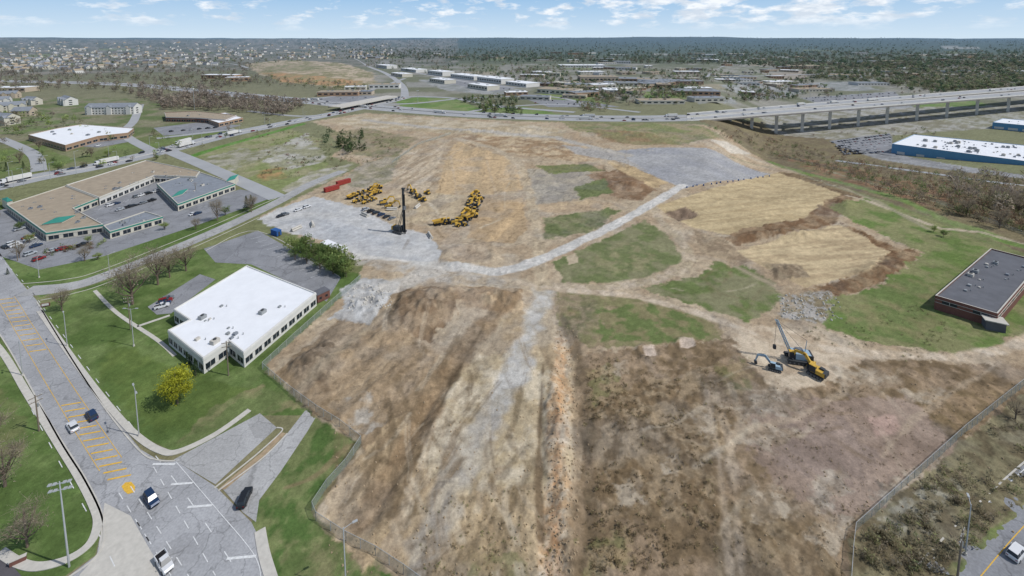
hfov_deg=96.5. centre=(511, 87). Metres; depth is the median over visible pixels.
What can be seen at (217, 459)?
driveway
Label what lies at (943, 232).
deciduous tree
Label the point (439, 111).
semi truck
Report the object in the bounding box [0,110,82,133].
woodland
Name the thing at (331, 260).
deciduous tree
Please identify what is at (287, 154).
brush
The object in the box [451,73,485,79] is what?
distant commercial building
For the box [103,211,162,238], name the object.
office complex wing
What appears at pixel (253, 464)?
kerb
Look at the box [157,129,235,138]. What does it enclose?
road
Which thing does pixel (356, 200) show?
wheel loader
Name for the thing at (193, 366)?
pine tree
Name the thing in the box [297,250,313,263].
deciduous tree
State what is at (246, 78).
distant commercial building
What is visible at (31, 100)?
apartment building
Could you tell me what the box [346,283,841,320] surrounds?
rubble
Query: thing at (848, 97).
car park
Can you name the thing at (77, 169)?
arterial road
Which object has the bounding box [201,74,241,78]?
distant commercial building
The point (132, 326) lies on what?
street lamp
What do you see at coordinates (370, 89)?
road
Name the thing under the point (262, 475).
access lane
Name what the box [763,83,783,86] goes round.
distant commercial building
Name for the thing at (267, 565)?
footpath
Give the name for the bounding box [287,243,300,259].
deciduous tree
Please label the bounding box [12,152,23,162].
bare tree
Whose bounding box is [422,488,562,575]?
brush
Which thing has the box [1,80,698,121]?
highway
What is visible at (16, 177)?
semi truck
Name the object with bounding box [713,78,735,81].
distant commercial building
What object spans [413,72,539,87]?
road
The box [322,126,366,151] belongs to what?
evergreen grove
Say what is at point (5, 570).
side street
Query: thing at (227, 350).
utility pole
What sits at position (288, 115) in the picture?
road
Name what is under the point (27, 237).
deciduous tree
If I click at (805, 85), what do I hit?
distant commercial building
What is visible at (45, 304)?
monument sign
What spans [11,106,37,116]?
apartment building
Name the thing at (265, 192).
road
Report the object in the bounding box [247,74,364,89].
roadside trees
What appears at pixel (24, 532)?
bare tree
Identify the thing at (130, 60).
distant forest
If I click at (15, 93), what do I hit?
apartment building
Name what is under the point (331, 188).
shipping container
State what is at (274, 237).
kerb
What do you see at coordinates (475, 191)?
articulated dump truck
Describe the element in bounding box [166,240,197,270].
bare tree
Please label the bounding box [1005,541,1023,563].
car
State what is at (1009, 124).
blue warehouse
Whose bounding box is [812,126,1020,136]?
valley trees
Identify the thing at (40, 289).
side road
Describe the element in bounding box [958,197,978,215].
bare tree
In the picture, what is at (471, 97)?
road
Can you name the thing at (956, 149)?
blue warehouse
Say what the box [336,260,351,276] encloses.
deciduous tree
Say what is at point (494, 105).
road
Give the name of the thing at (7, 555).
footpath
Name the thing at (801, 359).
crawler crane
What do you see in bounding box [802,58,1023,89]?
hillside forest
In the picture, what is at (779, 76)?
distant commercial building
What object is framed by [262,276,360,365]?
chain link fence
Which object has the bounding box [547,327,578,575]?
rubble
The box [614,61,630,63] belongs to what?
distant commercial building
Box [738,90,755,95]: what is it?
distant commercial building
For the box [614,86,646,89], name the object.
distant commercial building
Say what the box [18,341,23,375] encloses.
street lamp
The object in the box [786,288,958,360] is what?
brush
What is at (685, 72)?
distant commercial building
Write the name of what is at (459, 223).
wheel loader
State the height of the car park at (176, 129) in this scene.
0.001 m
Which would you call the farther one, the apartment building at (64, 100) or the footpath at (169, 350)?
the apartment building at (64, 100)
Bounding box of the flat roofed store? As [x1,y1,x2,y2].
[28,124,133,150]
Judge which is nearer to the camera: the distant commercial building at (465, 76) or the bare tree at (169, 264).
the bare tree at (169, 264)
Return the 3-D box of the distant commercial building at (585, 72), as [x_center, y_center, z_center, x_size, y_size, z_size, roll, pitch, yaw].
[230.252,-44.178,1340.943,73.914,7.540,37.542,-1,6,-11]
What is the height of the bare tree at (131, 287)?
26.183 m
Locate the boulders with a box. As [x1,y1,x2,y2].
[327,368,1015,574]
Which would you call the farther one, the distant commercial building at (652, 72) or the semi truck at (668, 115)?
the distant commercial building at (652, 72)
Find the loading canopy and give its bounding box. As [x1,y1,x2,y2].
[980,314,1008,332]
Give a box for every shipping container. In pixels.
[270,228,281,236]
[323,184,339,192]
[336,178,350,185]
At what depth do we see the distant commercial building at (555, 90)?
840.53 m
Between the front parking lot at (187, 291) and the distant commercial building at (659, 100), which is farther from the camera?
the distant commercial building at (659, 100)
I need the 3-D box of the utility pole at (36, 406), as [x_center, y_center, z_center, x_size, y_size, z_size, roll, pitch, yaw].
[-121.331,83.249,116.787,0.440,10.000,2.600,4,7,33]
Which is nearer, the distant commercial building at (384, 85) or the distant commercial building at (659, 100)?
the distant commercial building at (659, 100)
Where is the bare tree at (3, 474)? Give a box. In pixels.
[0,430,34,487]
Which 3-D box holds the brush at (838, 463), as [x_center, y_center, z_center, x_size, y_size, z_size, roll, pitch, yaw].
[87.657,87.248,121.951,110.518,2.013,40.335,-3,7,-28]
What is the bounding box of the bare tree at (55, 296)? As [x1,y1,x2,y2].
[44,286,70,310]
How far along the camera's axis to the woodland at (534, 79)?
1362.87 m
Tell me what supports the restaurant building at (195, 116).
on the ground
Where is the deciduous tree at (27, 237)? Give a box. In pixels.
[22,232,35,242]
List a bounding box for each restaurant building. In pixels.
[165,111,236,122]
[208,112,242,126]
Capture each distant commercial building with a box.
[0,86,39,91]
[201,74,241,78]
[225,76,250,81]
[317,90,360,95]
[344,85,366,89]
[359,90,374,94]
[369,83,400,88]
[376,64,396,68]
[391,72,412,76]
[401,68,426,72]
[428,70,454,75]
[429,77,455,83]
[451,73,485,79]
[468,83,499,90]
[477,76,514,83]
[504,91,527,95]
[506,80,539,86]
[519,74,544,77]
[519,95,550,99]
[530,71,552,73]
[535,59,555,60]
[537,87,582,94]
[539,82,549,85]
[546,72,560,75]
[553,81,570,85]
[558,64,604,67]
[562,93,586,98]
[565,83,591,84]
[568,90,598,96]
[576,71,604,73]
[577,75,618,81]
[579,85,606,89]
[591,83,615,87]
[592,67,602,69]
[593,72,606,74]
[595,66,615,68]
[596,62,616,63]
[603,81,637,85]
[603,88,617,93]
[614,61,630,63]
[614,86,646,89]
[616,67,636,69]
[616,71,635,74]
[619,77,636,81]
[620,89,638,94]
[635,98,684,103]
[638,82,670,84]
[642,71,665,74]
[642,79,672,81]
[643,81,674,84]
[656,83,670,88]
[671,88,720,95]
[672,71,699,73]
[673,79,703,84]
[685,87,712,88]
[687,96,724,101]
[697,59,718,61]
[710,74,738,76]
[713,76,739,78]
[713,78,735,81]
[734,82,759,85]
[736,78,752,81]
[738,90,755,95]
[739,75,756,79]
[759,68,778,70]
[763,80,793,83]
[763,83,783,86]
[766,75,783,77]
[776,66,790,68]
[780,69,798,71]
[784,65,824,67]
[788,87,831,92]
[790,84,817,87]
[821,74,865,77]
[848,82,889,85]
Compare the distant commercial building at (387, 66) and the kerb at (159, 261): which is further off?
the distant commercial building at (387, 66)
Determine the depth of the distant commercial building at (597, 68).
1500.63 m
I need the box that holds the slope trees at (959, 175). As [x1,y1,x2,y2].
[944,166,1023,216]
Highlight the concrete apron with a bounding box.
[79,503,158,575]
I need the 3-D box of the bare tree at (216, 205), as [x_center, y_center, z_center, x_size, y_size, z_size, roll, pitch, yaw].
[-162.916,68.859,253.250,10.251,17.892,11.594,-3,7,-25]
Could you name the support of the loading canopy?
attached to the brick warehouse at (990, 282)
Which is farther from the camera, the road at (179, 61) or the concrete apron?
the road at (179, 61)
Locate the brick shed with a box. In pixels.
[313,286,329,302]
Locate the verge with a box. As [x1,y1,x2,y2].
[219,432,285,488]
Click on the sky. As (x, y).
(335, 19)
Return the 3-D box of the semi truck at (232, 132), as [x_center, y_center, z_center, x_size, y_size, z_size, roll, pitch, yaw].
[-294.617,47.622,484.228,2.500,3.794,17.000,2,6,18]
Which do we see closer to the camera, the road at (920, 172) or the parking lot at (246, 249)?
the parking lot at (246, 249)
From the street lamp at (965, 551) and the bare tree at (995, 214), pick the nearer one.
the street lamp at (965, 551)
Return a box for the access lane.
[223,410,314,521]
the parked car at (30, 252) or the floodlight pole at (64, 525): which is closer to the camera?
the floodlight pole at (64, 525)
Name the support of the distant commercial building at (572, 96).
on the ground
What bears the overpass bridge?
on the ground
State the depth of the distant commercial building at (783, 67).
1786.26 m
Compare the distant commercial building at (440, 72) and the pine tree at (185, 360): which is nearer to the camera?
the pine tree at (185, 360)
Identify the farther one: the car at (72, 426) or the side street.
the car at (72, 426)
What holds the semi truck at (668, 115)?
on the highway
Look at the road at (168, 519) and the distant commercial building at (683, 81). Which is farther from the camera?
the distant commercial building at (683, 81)
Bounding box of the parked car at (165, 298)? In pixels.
[157,297,172,302]
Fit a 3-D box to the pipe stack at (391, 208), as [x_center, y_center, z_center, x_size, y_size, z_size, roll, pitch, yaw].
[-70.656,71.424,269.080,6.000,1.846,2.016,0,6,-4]
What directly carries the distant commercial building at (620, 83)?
on the ground
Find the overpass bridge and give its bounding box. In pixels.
[328,95,396,107]
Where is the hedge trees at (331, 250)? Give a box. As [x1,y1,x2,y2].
[282,233,360,275]
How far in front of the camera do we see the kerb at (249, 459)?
109.07 m
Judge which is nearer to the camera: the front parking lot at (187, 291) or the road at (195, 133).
the front parking lot at (187, 291)
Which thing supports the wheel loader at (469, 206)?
on the ground
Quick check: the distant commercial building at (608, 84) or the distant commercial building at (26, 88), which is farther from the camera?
the distant commercial building at (608, 84)
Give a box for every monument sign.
[8,552,26,567]
[41,302,49,306]
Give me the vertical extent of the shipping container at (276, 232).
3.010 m
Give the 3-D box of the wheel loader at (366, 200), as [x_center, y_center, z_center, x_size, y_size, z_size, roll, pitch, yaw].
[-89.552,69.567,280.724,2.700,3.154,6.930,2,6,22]
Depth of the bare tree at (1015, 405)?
121.47 m
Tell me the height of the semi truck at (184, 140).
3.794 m
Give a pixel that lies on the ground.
(616, 241)
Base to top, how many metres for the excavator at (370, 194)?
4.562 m
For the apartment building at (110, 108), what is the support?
on the ground
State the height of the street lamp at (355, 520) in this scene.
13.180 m
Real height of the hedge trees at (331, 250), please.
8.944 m
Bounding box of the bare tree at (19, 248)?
[7,241,27,257]
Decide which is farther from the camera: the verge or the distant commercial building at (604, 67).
the distant commercial building at (604, 67)
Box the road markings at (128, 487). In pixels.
[0,258,260,575]
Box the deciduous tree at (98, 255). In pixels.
[92,252,102,257]
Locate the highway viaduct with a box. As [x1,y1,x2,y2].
[687,86,1023,133]
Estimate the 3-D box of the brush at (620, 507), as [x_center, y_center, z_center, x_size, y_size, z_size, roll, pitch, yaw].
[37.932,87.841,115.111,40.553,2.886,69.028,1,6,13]
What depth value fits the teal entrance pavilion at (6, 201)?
271.67 m
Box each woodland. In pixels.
[0,61,259,95]
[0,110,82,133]
[134,88,307,115]
[365,59,588,85]
[514,66,1023,104]
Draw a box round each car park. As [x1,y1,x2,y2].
[83,139,126,146]
[154,123,240,135]
[316,95,377,101]
[446,77,510,91]
[530,99,616,106]
[804,92,897,110]
[831,133,895,155]
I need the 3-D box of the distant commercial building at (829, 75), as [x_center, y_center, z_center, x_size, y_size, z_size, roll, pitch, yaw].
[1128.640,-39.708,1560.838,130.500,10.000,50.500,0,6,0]
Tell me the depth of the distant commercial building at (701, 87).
884.93 m
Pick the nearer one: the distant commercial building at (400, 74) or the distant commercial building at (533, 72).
the distant commercial building at (400, 74)
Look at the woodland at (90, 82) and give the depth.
1063.64 m
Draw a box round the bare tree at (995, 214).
[988,206,1012,228]
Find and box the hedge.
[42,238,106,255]
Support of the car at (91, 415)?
on the road at (168, 519)
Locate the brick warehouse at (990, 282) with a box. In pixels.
[934,248,1023,323]
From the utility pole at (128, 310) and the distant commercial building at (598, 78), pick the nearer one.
the utility pole at (128, 310)
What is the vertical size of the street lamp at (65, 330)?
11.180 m
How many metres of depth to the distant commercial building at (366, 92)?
821.05 m
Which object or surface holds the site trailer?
on the ground
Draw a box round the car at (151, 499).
[142,487,159,508]
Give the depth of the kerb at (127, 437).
119.43 m
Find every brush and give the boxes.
[256,130,402,176]
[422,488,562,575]
[581,353,729,575]
[730,370,1016,572]
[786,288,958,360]
[859,418,1023,575]
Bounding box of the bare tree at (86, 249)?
[73,243,93,260]
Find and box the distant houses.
[0,42,392,72]
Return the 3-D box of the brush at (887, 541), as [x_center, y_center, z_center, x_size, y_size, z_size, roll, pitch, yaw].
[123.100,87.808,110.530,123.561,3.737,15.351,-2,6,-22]
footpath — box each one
[0,344,102,571]
[36,310,250,455]
[93,290,176,356]
[137,315,169,326]
[254,527,277,575]
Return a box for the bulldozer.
[418,196,426,201]
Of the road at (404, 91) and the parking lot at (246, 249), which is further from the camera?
the road at (404, 91)
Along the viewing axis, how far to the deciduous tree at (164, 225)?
240.77 m
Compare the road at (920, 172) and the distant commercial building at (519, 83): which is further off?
the distant commercial building at (519, 83)
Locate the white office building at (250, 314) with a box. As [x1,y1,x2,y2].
[168,265,316,373]
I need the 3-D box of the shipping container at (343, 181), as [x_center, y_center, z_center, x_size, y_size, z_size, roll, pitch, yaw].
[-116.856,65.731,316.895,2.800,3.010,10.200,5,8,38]
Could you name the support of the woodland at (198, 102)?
on the ground
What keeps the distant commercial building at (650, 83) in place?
on the ground
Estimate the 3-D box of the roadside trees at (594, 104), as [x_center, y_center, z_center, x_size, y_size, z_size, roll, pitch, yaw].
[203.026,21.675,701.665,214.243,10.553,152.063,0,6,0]
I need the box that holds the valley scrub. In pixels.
[708,124,1023,231]
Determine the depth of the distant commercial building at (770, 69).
1702.79 m
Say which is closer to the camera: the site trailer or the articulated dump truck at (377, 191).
the site trailer
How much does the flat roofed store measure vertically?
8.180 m
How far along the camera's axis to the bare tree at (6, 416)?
111.48 m
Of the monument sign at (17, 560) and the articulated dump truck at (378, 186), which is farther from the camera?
the articulated dump truck at (378, 186)
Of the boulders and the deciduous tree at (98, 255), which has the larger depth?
the deciduous tree at (98, 255)
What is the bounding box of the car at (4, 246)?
[0,244,8,248]
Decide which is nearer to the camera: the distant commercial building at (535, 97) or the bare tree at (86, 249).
the bare tree at (86, 249)
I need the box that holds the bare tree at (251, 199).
[242,194,257,211]
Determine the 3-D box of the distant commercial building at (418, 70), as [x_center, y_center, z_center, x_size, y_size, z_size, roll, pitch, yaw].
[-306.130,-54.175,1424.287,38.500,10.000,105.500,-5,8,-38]
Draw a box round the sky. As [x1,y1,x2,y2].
[0,0,1023,38]
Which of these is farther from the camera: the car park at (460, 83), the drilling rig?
the car park at (460, 83)
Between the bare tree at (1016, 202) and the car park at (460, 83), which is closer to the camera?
the bare tree at (1016, 202)
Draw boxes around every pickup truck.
[76,242,89,246]
[154,302,169,309]
[154,547,173,574]
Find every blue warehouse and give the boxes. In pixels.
[891,134,1023,164]
[992,118,1023,131]
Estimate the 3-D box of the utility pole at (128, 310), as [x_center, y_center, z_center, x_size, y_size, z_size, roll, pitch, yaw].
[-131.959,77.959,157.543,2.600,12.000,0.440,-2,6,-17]
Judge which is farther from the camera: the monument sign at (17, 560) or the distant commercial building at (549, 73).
the distant commercial building at (549, 73)
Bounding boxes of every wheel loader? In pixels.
[352,197,363,202]
[361,198,370,203]
[443,217,454,224]
[455,219,469,226]
[464,204,473,209]
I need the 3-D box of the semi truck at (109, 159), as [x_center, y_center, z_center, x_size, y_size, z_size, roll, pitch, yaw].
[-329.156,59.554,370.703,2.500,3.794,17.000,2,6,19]
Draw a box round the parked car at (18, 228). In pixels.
[13,226,25,230]
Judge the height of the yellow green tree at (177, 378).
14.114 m
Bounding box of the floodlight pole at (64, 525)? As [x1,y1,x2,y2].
[47,479,72,567]
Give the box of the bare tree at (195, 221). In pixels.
[190,217,201,228]
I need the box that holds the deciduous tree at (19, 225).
[13,221,24,227]
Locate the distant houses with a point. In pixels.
(169, 61)
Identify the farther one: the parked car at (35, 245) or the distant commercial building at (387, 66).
the distant commercial building at (387, 66)
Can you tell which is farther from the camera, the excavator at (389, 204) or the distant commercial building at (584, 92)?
the distant commercial building at (584, 92)
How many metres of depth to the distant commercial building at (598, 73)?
1268.42 m
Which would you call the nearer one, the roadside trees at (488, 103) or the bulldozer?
the bulldozer
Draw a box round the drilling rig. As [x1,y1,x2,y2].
[391,187,406,234]
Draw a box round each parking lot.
[0,182,266,269]
[148,274,214,314]
[204,231,340,301]
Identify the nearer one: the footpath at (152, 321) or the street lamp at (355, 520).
the street lamp at (355, 520)
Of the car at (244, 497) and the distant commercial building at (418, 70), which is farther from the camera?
the distant commercial building at (418, 70)
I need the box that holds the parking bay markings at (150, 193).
[8,193,319,274]
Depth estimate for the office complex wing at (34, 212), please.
254.34 m
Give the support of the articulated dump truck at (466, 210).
on the ground
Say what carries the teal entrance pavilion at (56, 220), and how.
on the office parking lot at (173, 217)
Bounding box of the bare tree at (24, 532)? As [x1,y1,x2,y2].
[0,486,59,547]
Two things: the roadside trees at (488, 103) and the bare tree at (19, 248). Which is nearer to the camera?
the bare tree at (19, 248)
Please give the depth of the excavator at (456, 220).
249.01 m
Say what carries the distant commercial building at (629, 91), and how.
on the ground
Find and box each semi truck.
[0,172,31,183]
[93,156,118,165]
[175,137,191,143]
[177,141,194,147]
[227,130,241,134]
[434,110,445,113]
[494,113,506,116]
[579,116,591,118]
[664,114,677,116]
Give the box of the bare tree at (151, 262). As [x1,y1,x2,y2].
[136,243,176,284]
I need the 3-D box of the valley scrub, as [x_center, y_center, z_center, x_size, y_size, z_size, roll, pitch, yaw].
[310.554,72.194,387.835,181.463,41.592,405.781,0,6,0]
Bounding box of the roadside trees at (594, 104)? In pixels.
[575,95,695,110]
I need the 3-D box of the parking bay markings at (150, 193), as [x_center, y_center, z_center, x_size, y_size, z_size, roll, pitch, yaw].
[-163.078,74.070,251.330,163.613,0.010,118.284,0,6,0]
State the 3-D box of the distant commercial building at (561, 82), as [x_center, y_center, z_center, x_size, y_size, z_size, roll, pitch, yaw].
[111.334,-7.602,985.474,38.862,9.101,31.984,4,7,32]
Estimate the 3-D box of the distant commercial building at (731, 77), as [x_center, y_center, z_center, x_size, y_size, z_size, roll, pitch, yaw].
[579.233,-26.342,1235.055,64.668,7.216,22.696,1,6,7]
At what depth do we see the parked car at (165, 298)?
174.16 m
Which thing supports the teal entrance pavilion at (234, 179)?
on the ground
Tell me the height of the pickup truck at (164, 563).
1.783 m
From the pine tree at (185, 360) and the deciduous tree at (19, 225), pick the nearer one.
the pine tree at (185, 360)
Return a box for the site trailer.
[320,239,347,252]
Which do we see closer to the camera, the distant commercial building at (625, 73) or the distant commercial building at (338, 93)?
the distant commercial building at (338, 93)
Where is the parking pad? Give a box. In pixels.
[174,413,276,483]
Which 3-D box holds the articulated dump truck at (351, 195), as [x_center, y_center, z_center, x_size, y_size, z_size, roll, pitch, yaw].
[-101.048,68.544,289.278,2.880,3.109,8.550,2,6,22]
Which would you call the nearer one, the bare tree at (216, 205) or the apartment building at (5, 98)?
the bare tree at (216, 205)
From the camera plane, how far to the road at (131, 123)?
453.06 m
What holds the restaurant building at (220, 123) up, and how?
on the ground
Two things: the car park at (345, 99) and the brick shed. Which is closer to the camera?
the brick shed
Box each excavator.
[366,188,376,196]
[379,195,395,204]
[384,200,400,208]
[407,184,415,193]
[412,188,421,198]
[451,214,468,224]
[466,194,477,204]
[473,195,482,206]
[754,353,782,373]
[792,348,828,380]
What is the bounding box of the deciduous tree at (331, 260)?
[324,256,337,273]
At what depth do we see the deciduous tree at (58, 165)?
347.71 m
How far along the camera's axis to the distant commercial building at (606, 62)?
1832.35 m
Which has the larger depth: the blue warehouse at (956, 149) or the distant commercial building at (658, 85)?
the distant commercial building at (658, 85)
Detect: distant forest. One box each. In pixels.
[0,37,461,68]
[278,36,1023,68]
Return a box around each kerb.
[0,334,104,575]
[21,198,275,283]
[36,301,174,461]
[40,217,258,300]
[205,231,339,276]
[214,427,282,487]
[218,433,287,490]
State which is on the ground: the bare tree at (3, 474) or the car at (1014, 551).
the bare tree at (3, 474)
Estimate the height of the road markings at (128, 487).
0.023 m
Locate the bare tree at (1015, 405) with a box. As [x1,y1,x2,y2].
[998,391,1023,418]
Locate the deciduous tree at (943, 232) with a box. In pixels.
[939,230,949,236]
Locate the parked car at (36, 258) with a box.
[31,255,46,261]
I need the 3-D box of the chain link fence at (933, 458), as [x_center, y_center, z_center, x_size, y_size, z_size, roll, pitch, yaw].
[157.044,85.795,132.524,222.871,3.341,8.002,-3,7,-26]
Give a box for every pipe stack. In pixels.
[290,224,301,231]
[360,211,368,216]
[386,207,396,210]
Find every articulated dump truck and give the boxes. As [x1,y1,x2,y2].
[346,192,357,199]
[371,184,382,189]
[371,189,381,194]
[432,217,448,225]
[461,208,471,214]
[465,211,477,220]
[470,189,479,196]
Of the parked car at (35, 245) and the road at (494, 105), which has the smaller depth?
the parked car at (35, 245)
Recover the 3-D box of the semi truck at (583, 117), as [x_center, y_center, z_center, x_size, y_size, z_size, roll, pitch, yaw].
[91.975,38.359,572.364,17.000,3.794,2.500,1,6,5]
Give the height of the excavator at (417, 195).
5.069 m
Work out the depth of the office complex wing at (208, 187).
295.22 m
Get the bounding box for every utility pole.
[28,393,42,431]
[123,297,132,329]
[221,341,230,375]
[956,527,964,575]
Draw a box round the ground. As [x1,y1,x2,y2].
[0,37,1023,575]
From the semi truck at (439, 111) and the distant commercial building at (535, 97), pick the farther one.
the distant commercial building at (535, 97)
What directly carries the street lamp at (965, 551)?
on the road at (991, 559)
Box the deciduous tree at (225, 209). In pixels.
[221,205,231,215]
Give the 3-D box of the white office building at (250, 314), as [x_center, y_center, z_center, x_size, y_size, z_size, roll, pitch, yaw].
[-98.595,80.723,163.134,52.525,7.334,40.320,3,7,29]
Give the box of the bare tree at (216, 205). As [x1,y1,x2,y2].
[207,197,225,220]
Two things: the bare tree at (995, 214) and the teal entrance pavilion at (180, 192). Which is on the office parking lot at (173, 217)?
the teal entrance pavilion at (180, 192)
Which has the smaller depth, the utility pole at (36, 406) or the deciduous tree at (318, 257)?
the utility pole at (36, 406)
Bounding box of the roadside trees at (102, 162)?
[0,118,269,171]
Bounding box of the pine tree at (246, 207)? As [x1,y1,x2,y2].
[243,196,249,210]
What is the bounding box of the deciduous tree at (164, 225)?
[159,221,168,229]
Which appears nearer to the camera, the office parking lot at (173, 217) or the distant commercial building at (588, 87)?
the office parking lot at (173, 217)
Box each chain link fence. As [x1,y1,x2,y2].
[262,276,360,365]
[262,365,419,575]
[783,155,1021,230]
[852,379,1023,568]
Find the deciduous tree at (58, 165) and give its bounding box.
[52,162,62,168]
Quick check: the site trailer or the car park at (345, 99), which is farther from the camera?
the car park at (345, 99)
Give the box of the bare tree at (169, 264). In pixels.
[148,249,179,277]
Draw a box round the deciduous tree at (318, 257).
[310,252,328,268]
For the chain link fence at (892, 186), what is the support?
on the ground
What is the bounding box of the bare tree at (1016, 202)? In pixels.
[1008,191,1023,212]
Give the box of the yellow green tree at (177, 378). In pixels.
[152,363,196,405]
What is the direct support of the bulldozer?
on the ground
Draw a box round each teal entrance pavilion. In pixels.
[2,197,12,208]
[41,215,74,224]
[172,188,188,197]
[226,175,238,184]
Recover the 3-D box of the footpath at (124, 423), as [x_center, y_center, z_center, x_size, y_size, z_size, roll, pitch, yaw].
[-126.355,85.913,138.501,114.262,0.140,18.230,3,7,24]
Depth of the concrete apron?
89.51 m
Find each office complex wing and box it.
[6,186,103,240]
[66,160,199,204]
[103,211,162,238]
[157,172,234,210]
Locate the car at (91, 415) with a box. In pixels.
[85,409,98,421]
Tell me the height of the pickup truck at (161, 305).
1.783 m
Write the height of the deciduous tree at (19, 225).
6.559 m
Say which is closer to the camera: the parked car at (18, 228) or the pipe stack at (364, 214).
the parked car at (18, 228)
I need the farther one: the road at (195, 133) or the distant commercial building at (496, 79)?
the distant commercial building at (496, 79)
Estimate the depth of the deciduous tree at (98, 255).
207.83 m
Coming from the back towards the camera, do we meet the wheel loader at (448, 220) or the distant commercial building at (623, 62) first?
the distant commercial building at (623, 62)
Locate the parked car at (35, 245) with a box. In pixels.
[29,243,42,247]
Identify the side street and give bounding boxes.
[0,560,20,575]
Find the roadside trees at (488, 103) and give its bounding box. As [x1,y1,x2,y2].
[462,93,523,114]
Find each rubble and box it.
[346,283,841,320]
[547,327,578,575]
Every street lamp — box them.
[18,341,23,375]
[62,311,67,345]
[122,308,137,346]
[132,383,139,436]
[343,519,357,575]
[963,493,971,555]
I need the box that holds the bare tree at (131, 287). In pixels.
[93,251,161,304]
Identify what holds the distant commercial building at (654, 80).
on the ground
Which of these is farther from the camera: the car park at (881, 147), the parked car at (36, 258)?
the car park at (881, 147)
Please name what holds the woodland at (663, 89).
on the ground
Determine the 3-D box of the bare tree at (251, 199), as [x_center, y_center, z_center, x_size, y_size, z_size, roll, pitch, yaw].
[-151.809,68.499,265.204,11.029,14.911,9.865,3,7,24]
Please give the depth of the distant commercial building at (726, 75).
1270.88 m
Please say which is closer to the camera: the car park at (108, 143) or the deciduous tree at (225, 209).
the deciduous tree at (225, 209)
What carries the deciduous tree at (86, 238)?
on the ground
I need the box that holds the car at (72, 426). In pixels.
[66,419,79,432]
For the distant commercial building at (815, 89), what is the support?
on the ground
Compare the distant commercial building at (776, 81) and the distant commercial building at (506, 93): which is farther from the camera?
the distant commercial building at (776, 81)
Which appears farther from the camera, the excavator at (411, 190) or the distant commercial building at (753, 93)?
the distant commercial building at (753, 93)
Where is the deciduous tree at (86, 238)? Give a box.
[83,235,92,240]
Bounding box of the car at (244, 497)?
[236,486,252,508]
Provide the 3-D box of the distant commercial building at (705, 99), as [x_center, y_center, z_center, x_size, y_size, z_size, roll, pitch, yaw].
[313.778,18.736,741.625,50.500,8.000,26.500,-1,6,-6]
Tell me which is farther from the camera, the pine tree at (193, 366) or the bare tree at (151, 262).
the bare tree at (151, 262)
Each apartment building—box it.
[0,90,21,97]
[0,96,12,101]
[0,101,26,111]
[0,113,20,125]
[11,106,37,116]
[20,96,42,105]
[57,95,78,105]
[84,103,141,114]
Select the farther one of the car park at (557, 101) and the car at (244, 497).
the car park at (557, 101)
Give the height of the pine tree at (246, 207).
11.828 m
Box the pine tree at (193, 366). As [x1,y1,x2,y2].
[191,358,201,377]
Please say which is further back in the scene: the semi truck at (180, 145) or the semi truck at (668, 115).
the semi truck at (668, 115)
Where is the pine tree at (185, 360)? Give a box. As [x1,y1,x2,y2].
[183,352,192,366]
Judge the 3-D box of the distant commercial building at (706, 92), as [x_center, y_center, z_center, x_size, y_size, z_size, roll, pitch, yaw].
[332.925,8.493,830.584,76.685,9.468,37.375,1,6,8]
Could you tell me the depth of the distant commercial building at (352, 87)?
893.25 m
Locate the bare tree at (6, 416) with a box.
[0,398,15,433]
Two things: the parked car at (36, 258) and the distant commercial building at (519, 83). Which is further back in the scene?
the distant commercial building at (519, 83)
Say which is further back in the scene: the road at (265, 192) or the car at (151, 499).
the road at (265, 192)
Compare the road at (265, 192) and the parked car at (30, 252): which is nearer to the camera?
the parked car at (30, 252)
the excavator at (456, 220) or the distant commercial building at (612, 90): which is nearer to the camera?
the excavator at (456, 220)
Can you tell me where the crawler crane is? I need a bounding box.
[773,319,813,365]
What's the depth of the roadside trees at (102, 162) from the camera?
388.80 m
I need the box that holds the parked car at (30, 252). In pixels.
[23,250,37,255]
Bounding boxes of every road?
[0,97,410,189]
[0,138,47,171]
[0,255,262,575]
[3,60,248,67]
[16,171,346,296]
[124,104,157,151]
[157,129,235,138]
[157,148,285,199]
[247,111,336,116]
[320,78,405,97]
[351,57,408,96]
[376,96,586,104]
[405,96,574,112]
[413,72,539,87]
[462,104,638,112]
[596,73,842,82]
[836,160,1023,185]
[918,461,1023,575]
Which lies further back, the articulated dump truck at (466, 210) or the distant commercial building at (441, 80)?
the distant commercial building at (441, 80)
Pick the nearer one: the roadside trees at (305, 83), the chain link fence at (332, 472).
the chain link fence at (332, 472)
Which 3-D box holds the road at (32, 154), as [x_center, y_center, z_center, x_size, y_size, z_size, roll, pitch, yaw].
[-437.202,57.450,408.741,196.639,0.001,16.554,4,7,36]
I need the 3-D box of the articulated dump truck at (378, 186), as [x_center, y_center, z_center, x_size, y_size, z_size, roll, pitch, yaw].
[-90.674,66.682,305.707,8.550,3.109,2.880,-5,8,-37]
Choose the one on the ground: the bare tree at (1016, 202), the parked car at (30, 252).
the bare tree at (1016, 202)
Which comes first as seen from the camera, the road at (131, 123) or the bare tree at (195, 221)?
the bare tree at (195, 221)
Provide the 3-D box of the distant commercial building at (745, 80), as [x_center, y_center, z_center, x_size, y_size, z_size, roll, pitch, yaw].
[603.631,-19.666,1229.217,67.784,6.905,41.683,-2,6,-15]
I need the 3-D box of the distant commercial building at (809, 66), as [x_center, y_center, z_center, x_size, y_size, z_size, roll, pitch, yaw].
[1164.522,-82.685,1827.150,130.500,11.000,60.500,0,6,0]

